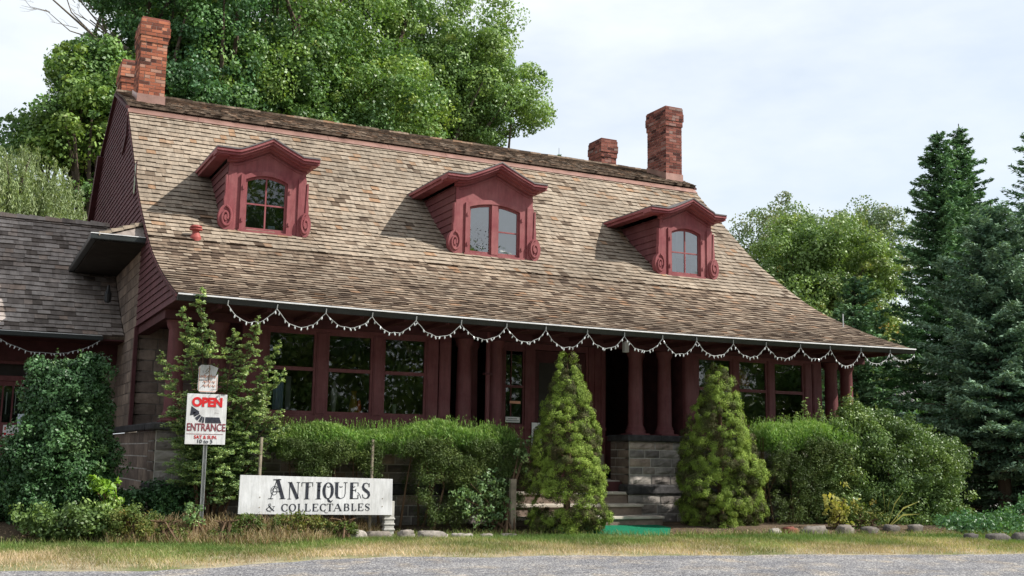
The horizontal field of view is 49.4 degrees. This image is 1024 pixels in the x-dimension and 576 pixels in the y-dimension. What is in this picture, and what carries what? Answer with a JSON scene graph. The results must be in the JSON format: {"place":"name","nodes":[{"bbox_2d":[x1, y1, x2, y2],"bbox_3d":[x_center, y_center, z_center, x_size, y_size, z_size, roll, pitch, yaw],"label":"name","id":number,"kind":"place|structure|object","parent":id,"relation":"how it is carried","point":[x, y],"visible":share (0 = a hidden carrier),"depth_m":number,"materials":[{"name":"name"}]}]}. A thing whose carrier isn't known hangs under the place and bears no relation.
{"place":"outdoors","nodes":[
{"label":"outdoors","id":0,"kind":"place"},
{"bbox_2d":[348,391,360,412],"bbox_3d":[-2.263,1.746,15.925,0.190,0.540,0.200,5,-10,-26],"label":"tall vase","id":1,"kind":"object","parent":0,"point":[354,406],"visible":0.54,"depth_m":15.89,"materials":[{"name":"glass"}]},
{"bbox_2d":[0,498,1005,543],"bbox_3d":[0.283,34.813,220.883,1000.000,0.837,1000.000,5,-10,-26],"label":"ground","id":2,"kind":"structure","parent":0,"point":[7,530],"depth_m":16.15,"materials":[{"name":"soil"}]},
{"bbox_2d":[0,505,10,520],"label":"holly shrub","id":3,"kind":"object","parent":2,"relation":"on","point":[3,513],"visible":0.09,"depth_m":13.47,"materials":[{"name":"green plant"}]},
{"bbox_2d":[0,144,86,220],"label":"willow tree","id":4,"kind":"object","parent":2,"relation":"on","point":[24,190],"visible":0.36,"depth_m":28.04,"materials":[{"name":"green plant"}]},
{"bbox_2d":[0,212,124,470],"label":"annex building","id":5,"kind":"structure","parent":2,"relation":"on","point":[50,302],"depth_m":18.32,"materials":[{"name":"grey"}]},
{"bbox_2d":[0,380,27,470],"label":"door","id":6,"kind":"structure","parent":5,"relation":"in","point":[2,383],"depth_m":17.70,"materials":[{"name":"red paint"}]},
{"bbox_2d":[0,339,98,355],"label":"string lights","id":7,"kind":"object","parent":5,"relation":"hanging from","point":[1,340],"visible":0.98,"depth_m":17.14,"materials":[{"name":"white plastic"}]},
{"bbox_2d":[0,348,132,525],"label":"holly shrub","id":8,"kind":"object","parent":2,"relation":"on","point":[59,448],"visible":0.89,"depth_m":13.49,"materials":[{"name":"green plant"}]},
{"bbox_2d":[0,33,135,220],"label":"broadleaf tree","id":9,"kind":"object","parent":2,"relation":"on","point":[63,130],"visible":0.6,"depth_m":31.18,"materials":[{"name":"green plant"}]},
{"bbox_2d":[8,494,129,542],"bbox_3d":[-5.131,2.727,13.078,1.458,0.604,0.826,5,-10,-26],"label":"laurel","id":10,"kind":"object","parent":2,"relation":"on","point":[59,523],"visible":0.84,"depth_m":12.86,"materials":[{"name":"green plant"}]},
{"bbox_2d":[20,0,138,432],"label":"dead branch tree","id":11,"kind":"object","parent":2,"relation":"on","point":[81,24],"visible":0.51,"depth_m":32.45,"materials":[{"name":"grey wood"}]},
{"bbox_2d":[85,474,124,509],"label":"lime seedling","id":12,"kind":"object","parent":2,"relation":"on","point":[101,486],"visible":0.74,"depth_m":13.38,"materials":[{"name":"green plant"}]},
{"bbox_2d":[100,498,164,541],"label":"weed clump","id":13,"kind":"object","parent":2,"relation":"on","point":[130,515],"visible":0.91,"depth_m":13.01,"materials":[{"name":"green plant"}]},
{"bbox_2d":[93,477,204,522],"bbox_3d":[-4.535,2.741,13.948,1.443,0.751,0.651,5,-10,-26],"label":"shrub","id":14,"kind":"object","parent":2,"relation":"on","point":[161,503],"visible":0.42,"depth_m":13.95,"materials":[{"name":"green plant"}]},
{"bbox_2d":[138,520,191,544],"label":"weed clump","id":15,"kind":"object","parent":2,"relation":"on","point":[162,526],"visible":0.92,"depth_m":13.06,"materials":[{"name":"green plant"}]},
{"bbox_2d":[63,0,290,123],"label":"broadleaf tree","id":16,"kind":"object","parent":2,"relation":"on","point":[188,27],"visible":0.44,"depth_m":33.58,"materials":[{"name":"green plant"}]},
{"bbox_2d":[181,502,205,537],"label":"weed clump","id":17,"kind":"object","parent":2,"relation":"on","point":[195,519],"visible":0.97,"depth_m":13.40,"materials":[{"name":"green plant"}]},
{"bbox_2d":[184,365,226,527],"bbox_3d":[-3.801,2.047,13.733,0.490,2.200,0.059,5,-10,-26],"label":"entrance sign","id":18,"kind":"object","parent":2,"relation":"on","point":[205,421],"visible":1,"depth_m":13.78,"materials":[{"name":"metal"}]},
{"bbox_2d":[154,287,290,520],"bbox_3d":[-3.728,1.560,14.164,1.762,2.965,1.414,5,-10,-26],"label":"tall shrub","id":19,"kind":"object","parent":2,"relation":"on","point":[225,470],"visible":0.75,"depth_m":14.03,"materials":[{"name":"green plant"}]},
{"bbox_2d":[206,519,246,540],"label":"weed clump","id":20,"kind":"object","parent":2,"relation":"on","point":[223,528],"visible":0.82,"depth_m":13.30,"materials":[{"name":"green plant"}]},
{"bbox_2d":[101,510,382,544],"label":"dry weeds","id":21,"kind":"object","parent":2,"relation":"on","point":[361,524],"visible":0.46,"depth_m":13.45,"materials":[{"name":"plant"}]},
{"bbox_2d":[232,512,265,534],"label":"weed clump","id":22,"kind":"object","parent":2,"relation":"on","point":[247,520],"visible":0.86,"depth_m":13.58,"materials":[{"name":"green plant"}]},
{"bbox_2d":[79,0,460,139],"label":"broadleaf tree","id":23,"kind":"object","parent":2,"relation":"on","point":[297,81],"visible":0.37,"depth_m":36.58,"materials":[{"name":"green plant"}]},
{"bbox_2d":[255,509,334,534],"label":"weed clump","id":24,"kind":"object","parent":2,"relation":"on","point":[308,520],"visible":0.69,"depth_m":13.83,"materials":[{"name":"green plant"}]},
{"bbox_2d":[238,437,394,533],"bbox_3d":[-2.487,2.590,14.315,2.072,1.300,0.151,5,-10,-26],"label":"shop sign","id":25,"kind":"object","parent":2,"relation":"on","point":[260,494],"visible":0.95,"depth_m":14.23,"materials":[{"name":"white painted wood"},{"name":"grey weathered wood"},{"name":"dark blue ink"}]},
{"bbox_2d":[265,416,410,528],"bbox_3d":[-2.314,2.494,14.857,1.901,1.574,0.894,5,-10,-26],"label":"yew hedge","id":26,"kind":"object","parent":2,"relation":"on","point":[333,441],"visible":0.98,"depth_m":14.66,"materials":[{"name":"green plant"}]},
{"bbox_2d":[350,529,366,537],"bbox_3d":[-2.013,3.181,14.198,0.342,0.212,0.198,5,-10,-26],"label":"field stone","id":27,"kind":"object","parent":2,"relation":"on","point":[362,533],"visible":0.27,"depth_m":14.16,"materials":[{"name":"white stone"}]},
{"bbox_2d":[366,531,391,537],"bbox_3d":[-1.720,3.218,14.359,0.380,0.174,0.170,5,-10,-26],"label":"field stone","id":28,"kind":"object","parent":2,"relation":"on","point":[378,533],"visible":0.41,"depth_m":14.30,"materials":[{"name":"grey stone"}]},
{"bbox_2d":[397,529,414,536],"bbox_3d":[-1.388,3.247,14.480,0.226,0.208,0.162,5,-10,-26],"label":"field stone","id":29,"kind":"object","parent":2,"relation":"on","point":[406,532],"visible":0.45,"depth_m":14.44,"materials":[{"name":"grey stone"}]},
{"bbox_2d":[300,0,557,147],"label":"broadleaf tree","id":30,"kind":"object","parent":2,"relation":"on","point":[469,71],"visible":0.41,"depth_m":41.12,"materials":[{"name":"green plant"}]},
{"bbox_2d":[418,530,447,538],"bbox_3d":[-1.044,3.265,14.580,0.410,0.178,0.186,5,-10,-26],"label":"field stone","id":31,"kind":"object","parent":2,"relation":"on","point":[426,533],"visible":0.48,"depth_m":14.52,"materials":[{"name":"grey stone"}]},
{"bbox_2d":[382,414,528,530],"bbox_3d":[-0.803,2.576,15.513,2.022,1.653,0.992,5,-10,-26],"label":"yew hedge","id":32,"kind":"object","parent":2,"relation":"on","point":[432,439],"visible":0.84,"depth_m":15.31,"materials":[{"name":"green plant"}]},
{"bbox_2d":[448,435,532,532],"bbox_3d":[-0.283,2.723,15.324,1.294,1.432,0.451,5,-10,-26],"label":"vine","id":33,"kind":"object","parent":2,"relation":"on","point":[491,518],"visible":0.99,"depth_m":15.25,"materials":[{"name":"green plant"}]},
{"bbox_2d":[69,16,915,525],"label":"shop house","id":34,"kind":"structure","parent":2,"relation":"on","point":[253,214],"depth_m":18.17,"materials":[{"name":"brown wood"}]},
{"bbox_2d":[133,161,137,196],"bbox_3d":[-6.122,-1.774,18.079,0.015,0.550,0.200,5,-10,-26],"label":"gable window","id":35,"kind":"structure","parent":34,"relation":"in","point":[134,187],"depth_m":18.03,"materials":[{"name":"grey glass"}]},
{"bbox_2d":[272,377,283,409],"bbox_3d":[-3.257,1.585,15.465,0.140,0.690,0.050,5,-10,-26],"label":"hanging cloth","id":36,"kind":"object","parent":34,"relation":"hanging from","point":[277,403],"visible":0.49,"depth_m":15.47,"materials":[{"name":"blue fabric"}]},
{"bbox_2d":[285,376,290,409],"bbox_3d":[-3.141,1.589,15.579,0.070,0.720,0.050,5,-10,-26],"label":"hanging cloth","id":37,"kind":"object","parent":34,"relation":"hanging from","point":[288,393],"visible":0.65,"depth_m":15.59,"materials":[{"name":"fabric"}]},
{"bbox_2d":[265,329,316,414],"bbox_3d":[-3.038,1.157,15.290,0.690,1.150,0.044,5,-10,-26],"label":"window","id":38,"kind":"structure","parent":34,"relation":"in","point":[313,369],"depth_m":15.33,"materials":[{"name":"red paint"}]},
{"bbox_2d":[330,381,337,411],"bbox_3d":[-2.544,1.661,15.864,0.110,0.680,0.110,5,-10,-26],"label":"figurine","id":39,"kind":"object","parent":34,"relation":"on","point":[333,393],"visible":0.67,"depth_m":15.84,"materials":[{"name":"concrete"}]},
{"bbox_2d":[325,333,373,416],"bbox_3d":[-2.291,1.224,15.656,0.680,1.150,0.044,5,-10,-26],"label":"window","id":40,"kind":"structure","parent":34,"relation":"in","point":[370,371],"depth_m":15.66,"materials":[{"name":"red paint"}]},
{"bbox_2d":[392,404,395,413],"bbox_3d":[-1.718,1.851,16.196,0.100,0.310,0.097,5,-10,-26],"label":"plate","id":41,"kind":"object","parent":34,"relation":"on","point":[394,409],"visible":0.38,"depth_m":16.19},
{"bbox_2d":[382,336,426,417],"bbox_3d":[-1.553,1.290,16.019,0.670,1.150,0.044,5,-10,-26],"label":"window","id":42,"kind":"structure","parent":34,"relation":"in","point":[423,374],"depth_m":16.02,"materials":[{"name":"red paint"}]},
{"bbox_2d":[531,351,584,469],"bbox_3d":[0.739,2.025,17.830,1.000,2.010,0.110,5,-10,-26],"label":"door","id":43,"kind":"structure","parent":34,"relation":"in","point":[544,360],"depth_m":17.83,"materials":[{"name":"red paint"}]},
{"bbox_2d":[227,300,914,367],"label":"string lights","id":44,"kind":"object","parent":34,"relation":"attached to","point":[332,321],"visible":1,"depth_m":15.80,"materials":[{"name":"white plastic"}]},
{"bbox_2d":[698,357,732,427],"bbox_3d":[3.351,1.730,18.424,0.710,1.150,0.044,5,-10,-26],"label":"window","id":45,"kind":"structure","parent":34,"relation":"in","point":[701,358],"depth_m":18.50,"materials":[{"name":"red paint"}]},
{"bbox_2d":[724,376,743,421],"bbox_3d":[4.163,2.261,20.875,0.440,1.220,0.050,5,-10,-26],"label":"rear window","id":46,"kind":"structure","parent":34,"relation":"in","point":[741,393],"depth_m":20.97,"materials":[{"name":"glass"}]},
{"bbox_2d":[728,365,749,386],"bbox_3d":[3.899,1.406,19.200,0.400,0.580,0.380,5,-10,-26],"label":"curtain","id":47,"kind":"object","parent":34,"relation":"hanging from","point":[744,381],"visible":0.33,"depth_m":19.04,"materials":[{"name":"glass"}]},
{"bbox_2d":[738,359,767,427],"bbox_3d":[4.054,1.793,18.768,0.620,1.150,0.044,5,-10,-26],"label":"window","id":48,"kind":"structure","parent":34,"relation":"in","point":[765,390],"depth_m":18.84,"materials":[{"name":"red paint"}]},
{"bbox_2d":[774,362,804,419],"bbox_3d":[4.748,1.855,19.109,0.670,1.150,0.044,5,-10,-26],"label":"window","id":49,"kind":"structure","parent":34,"relation":"in","point":[801,393],"depth_m":19.19,"materials":[{"name":"red paint"}]},
{"bbox_2d":[0,527,1023,570],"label":"grass verge","id":50,"kind":"object","parent":2,"relation":"on","point":[133,568],"depth_m":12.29,"materials":[{"name":"plant"}]},
{"bbox_2d":[324,518,358,538],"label":"weed clump","id":51,"kind":"object","parent":50,"relation":"on","point":[342,527],"visible":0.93,"depth_m":14.03,"materials":[{"name":"green plant"}]},
{"bbox_2d":[450,533,472,537],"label":"field stone","id":52,"kind":"object","parent":50,"relation":"on","point":[459,534],"visible":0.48,"depth_m":14.64,"materials":[{"name":"grey stone"}]},
{"bbox_2d":[500,533,516,536],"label":"field stone","id":53,"kind":"object","parent":50,"relation":"on","point":[501,534],"visible":0.39,"depth_m":14.83,"materials":[{"name":"grey stone"}]},
{"bbox_2d":[554,525,670,537],"bbox_3d":[1.594,3.469,15.789,1.970,0.126,1.280,5,-10,-26],"label":"turf mat","id":54,"kind":"object","parent":50,"relation":"on","point":[638,528],"visible":0.34,"depth_m":16.07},
{"bbox_2d":[508,479,516,531],"bbox_3d":[0.006,3.064,15.353,0.080,0.850,0.080,5,-10,-26],"label":"wooden post","id":55,"kind":"object","parent":2,"relation":"on","point":[512,491],"visible":0.56,"depth_m":15.34,"materials":[{"name":"grey wood"}]},
{"bbox_2d":[21,524,1010,543],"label":"leaf litter","id":56,"kind":"object","parent":2,"relation":"on","point":[737,530],"visible":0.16,"depth_m":15.72,"materials":[{"name":"brown plant"}]},
{"bbox_2d":[518,351,614,535],"bbox_3d":[0.765,2.250,15.681,1.284,2.762,1.288,5,-10,-26],"label":"cone spruce","id":57,"kind":"object","parent":2,"relation":"on","point":[589,479],"visible":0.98,"depth_m":15.40,"materials":[{"name":"green plant"}]},
{"bbox_2d":[673,362,770,528],"bbox_3d":[3.156,2.494,17.035,1.470,2.759,1.483,5,-10,-26],"label":"cone spruce","id":58,"kind":"object","parent":2,"relation":"on","point":[731,476],"visible":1,"depth_m":16.67,"materials":[{"name":"green plant"}]},
{"bbox_2d":[768,528,781,533],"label":"field stone","id":59,"kind":"object","parent":2,"relation":"on","point":[775,529],"visible":0.41,"depth_m":16.01,"materials":[{"name":"white stone"}]},
{"bbox_2d":[781,526,798,533],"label":"field stone","id":60,"kind":"object","parent":2,"relation":"on","point":[790,528],"visible":0.49,"depth_m":16.07,"materials":[{"name":"stone"}]},
{"bbox_2d":[781,399,825,521],"bbox_3d":[4.669,2.822,18.093,0.890,2.093,0.421,5,-10,-26],"label":"whispy shrub","id":61,"kind":"object","parent":2,"relation":"on","point":[792,487],"visible":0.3,"depth_m":18.01,"materials":[{"name":"green plant"}]},
{"bbox_2d":[746,414,866,524],"bbox_3d":[4.664,2.952,17.851,1.970,1.877,1.159,5,-10,-26],"label":"yew hedge","id":62,"kind":"object","parent":2,"relation":"on","point":[787,437],"visible":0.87,"depth_m":17.54,"materials":[{"name":"green plant"}]},
{"bbox_2d":[801,525,827,534],"bbox_3d":[4.422,3.580,16.247,0.468,0.231,0.202,5,-10,-26],"label":"field stone","id":63,"kind":"object","parent":2,"relation":"on","point":[819,528],"visible":0.41,"depth_m":16.18,"materials":[{"name":"grey stone"}]},
{"bbox_2d":[728,191,930,298],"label":"grey green tree","id":64,"kind":"object","parent":2,"relation":"on","point":[878,219],"visible":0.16,"depth_m":48.21,"materials":[{"name":"green plant"}]},
{"bbox_2d":[748,201,930,390],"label":"turning maple","id":65,"kind":"object","parent":2,"relation":"on","point":[815,254],"visible":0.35,"depth_m":42.39,"materials":[{"name":"green plant"}]},
{"bbox_2d":[822,481,860,528],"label":"yellow leaved weed","id":66,"kind":"object","parent":2,"relation":"on","point":[840,513],"visible":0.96,"depth_m":16.68,"materials":[{"name":"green plant"}]},
{"bbox_2d":[835,524,854,533],"bbox_3d":[4.912,3.600,16.401,0.281,0.238,0.198,5,-10,-26],"label":"field stone","id":67,"kind":"object","parent":2,"relation":"on","point":[844,527],"visible":0.47,"depth_m":16.34,"materials":[{"name":"grey stone"}]},
{"bbox_2d":[821,275,910,419],"bbox_3d":[8.090,2.584,25.935,3.776,5.882,3.770,5,-10,-26],"label":"leafy tree","id":68,"kind":"object","parent":2,"relation":"on","point":[855,299],"visible":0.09,"depth_m":26.13,"materials":[{"name":"green plant"}]},
{"bbox_2d":[842,499,892,528],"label":"weed clump","id":69,"kind":"object","parent":2,"relation":"on","point":[868,516],"visible":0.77,"depth_m":16.82,"materials":[{"name":"green plant"}]},
{"bbox_2d":[821,302,914,417],"bbox_3d":[7.344,2.817,23.968,3.130,5.180,3.225,5,-10,-26],"label":"dark spruce","id":70,"kind":"object","parent":2,"relation":"on","point":[866,394],"visible":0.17,"depth_m":23.96,"materials":[{"name":"green plant"}]},
{"bbox_2d":[860,526,878,533],"bbox_3d":[5.308,3.616,16.531,0.286,0.164,0.177,5,-10,-26],"label":"field stone","id":71,"kind":"object","parent":2,"relation":"on","point":[870,529],"visible":0.56,"depth_m":16.47,"materials":[{"name":"grey stone"}]},
{"bbox_2d":[822,381,927,414],"bbox_3d":[18.037,5.752,49.177,46.066,8.992,26.193,5,-10,-26],"label":"wood","id":72,"kind":"object","parent":2,"relation":"on","point":[915,411],"depth_m":33.09,"materials":[{"name":"green plant"}]},
{"bbox_2d":[793,387,980,525],"bbox_3d":[6.320,2.943,18.684,3.286,2.505,2.408,2,-9,-8],"label":"round shrub","id":73,"kind":"object","parent":2,"relation":"on","point":[897,452],"visible":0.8,"depth_m":18.06,"materials":[{"name":"green plant"}]},
{"bbox_2d":[862,494,918,524],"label":"grass tuft","id":74,"kind":"object","parent":2,"relation":"on","point":[898,513],"visible":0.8,"depth_m":17.08,"materials":[{"name":"green plant"}]},
{"bbox_2d":[882,524,899,531],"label":"field stone","id":75,"kind":"object","parent":2,"relation":"on","point":[889,528],"visible":0.64,"depth_m":16.64,"materials":[{"name":"grey stone"}]},
{"bbox_2d":[907,524,923,531],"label":"field stone","id":76,"kind":"object","parent":2,"relation":"on","point":[917,527],"visible":0.56,"depth_m":16.72,"materials":[{"name":"grey stone"}]},
{"bbox_2d":[873,357,982,413],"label":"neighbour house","id":77,"kind":"structure","parent":2,"relation":"on","point":[903,393],"depth_m":45.12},
{"bbox_2d":[874,131,1015,500],"bbox_3d":[10.321,0.802,26.407,4.664,9.450,4.563,1,-9,-4],"label":"tall spruce","id":78,"kind":"object","parent":2,"relation":"on","point":[943,218],"visible":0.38,"depth_m":26.55,"materials":[{"name":"green plant"}]},
{"bbox_2d":[890,200,1023,510],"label":"blue spruce","id":79,"kind":"object","parent":2,"relation":"on","point":[993,304],"visible":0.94,"depth_m":22.13,"materials":[{"name":"green plant"}]},
{"bbox_2d":[894,124,1019,497],"bbox_3d":[11.687,0.752,28.941,5.124,10.350,4.828,5,-10,-26],"label":"tall spruce","id":80,"kind":"object","parent":2,"relation":"on","point":[966,165],"visible":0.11,"depth_m":29.20,"materials":[{"name":"green plant"}]},
{"bbox_2d":[963,533,978,538],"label":"field stone","id":81,"kind":"object","parent":2,"relation":"on","point":[971,535],"visible":0.48,"depth_m":15.75,"materials":[{"name":"grey stone"}]},
{"bbox_2d":[926,491,1023,533],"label":"shade shrub","id":82,"kind":"object","parent":2,"relation":"on","point":[1011,520],"visible":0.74,"depth_m":17.09,"materials":[{"name":"green plant"}]},
{"bbox_2d":[960,478,996,505],"bbox_3d":[11.766,4.689,26.012,3.583,0.884,0.058,4,-9,-19],"label":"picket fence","id":83,"kind":"object","parent":2,"relation":"on","point":[977,489],"visible":0.01,"depth_m":25.57,"materials":[{"name":"white wood"}]},
{"bbox_2d":[946,202,1023,511],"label":"blue spruce","id":84,"kind":"object","parent":2,"relation":"on","point":[1017,479],"visible":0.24,"depth_m":22.87,"materials":[{"name":"green plant"}]},
{"bbox_2d":[985,533,1010,540],"bbox_3d":[6.869,3.575,15.753,0.400,0.214,0.197,5,-10,-26],"label":"field stone","id":85,"kind":"object","parent":2,"relation":"on","point":[1000,536],"visible":0.48,"depth_m":15.69,"materials":[{"name":"grey stone"}]},
{"bbox_2d":[1000,132,1023,398],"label":"norway spruce","id":86,"kind":"object","parent":2,"relation":"on","point":[1018,195],"visible":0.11,"depth_m":29.30,"materials":[{"name":"green plant"}]},
{"bbox_2d":[1011,532,1023,541],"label":"field stone","id":87,"kind":"object","parent":2,"relation":"on","point":[1017,536],"visible":0.53,"depth_m":15.77,"materials":[{"name":"grey stone"}]},
{"bbox_2d":[0,554,1023,575],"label":"road","id":88,"kind":"structure","parent":0,"point":[843,565],"depth_m":11.75,"materials":[{"name":"grey asphalt"}]},
{"bbox_2d":[0,0,1023,433],"label":"sky","id":89,"kind":"structure","parent":0,"point":[826,104],"materials":[{"name":"white"}]}
]}

